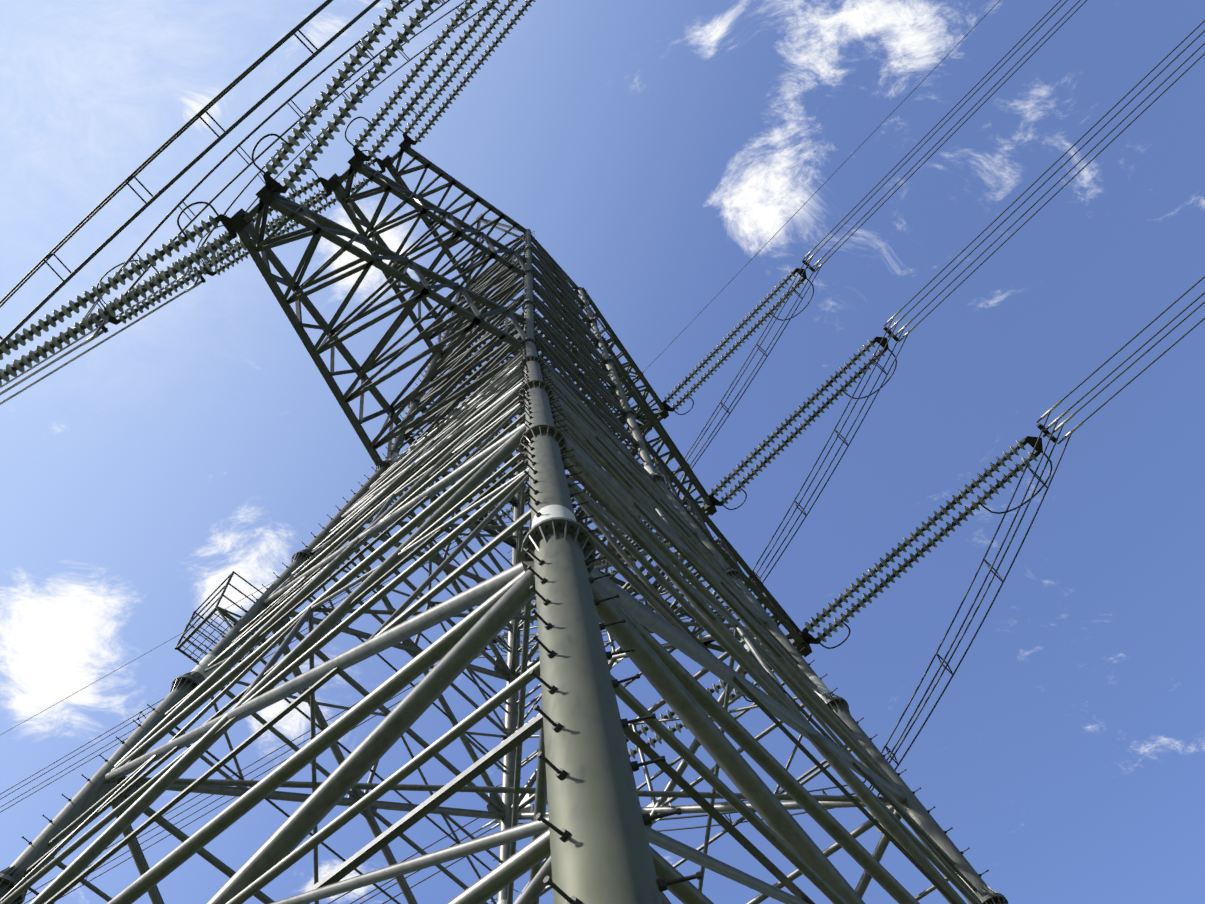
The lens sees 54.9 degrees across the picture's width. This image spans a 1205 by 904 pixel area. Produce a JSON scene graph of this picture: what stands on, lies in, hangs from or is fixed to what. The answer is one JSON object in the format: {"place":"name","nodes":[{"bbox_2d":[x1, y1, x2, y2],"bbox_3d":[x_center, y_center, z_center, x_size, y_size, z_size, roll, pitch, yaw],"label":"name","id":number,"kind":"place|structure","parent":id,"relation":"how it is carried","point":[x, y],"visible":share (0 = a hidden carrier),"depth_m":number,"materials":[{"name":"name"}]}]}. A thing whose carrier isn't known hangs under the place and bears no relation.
{"place":"outdoors","nodes":[
{"label":"outdoors","id":0,"kind":"place"},
{"bbox_2d":[0,0,1204,903],"label":"sky","id":1,"kind":"structure","parent":0,"point":[652,149],"materials":[{"name":"blue"}]},
{"label":"ground","id":2,"kind":"structure","parent":0,"visible":0},
{"bbox_2d":[0,0,1204,903],"bbox_3d":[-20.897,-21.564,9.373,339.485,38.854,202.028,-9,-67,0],"label":"pylon tower","id":3,"kind":"structure","parent":2,"relation":"on","point":[591,831],"depth_m":14.31,"materials":[{"name":"metal"}]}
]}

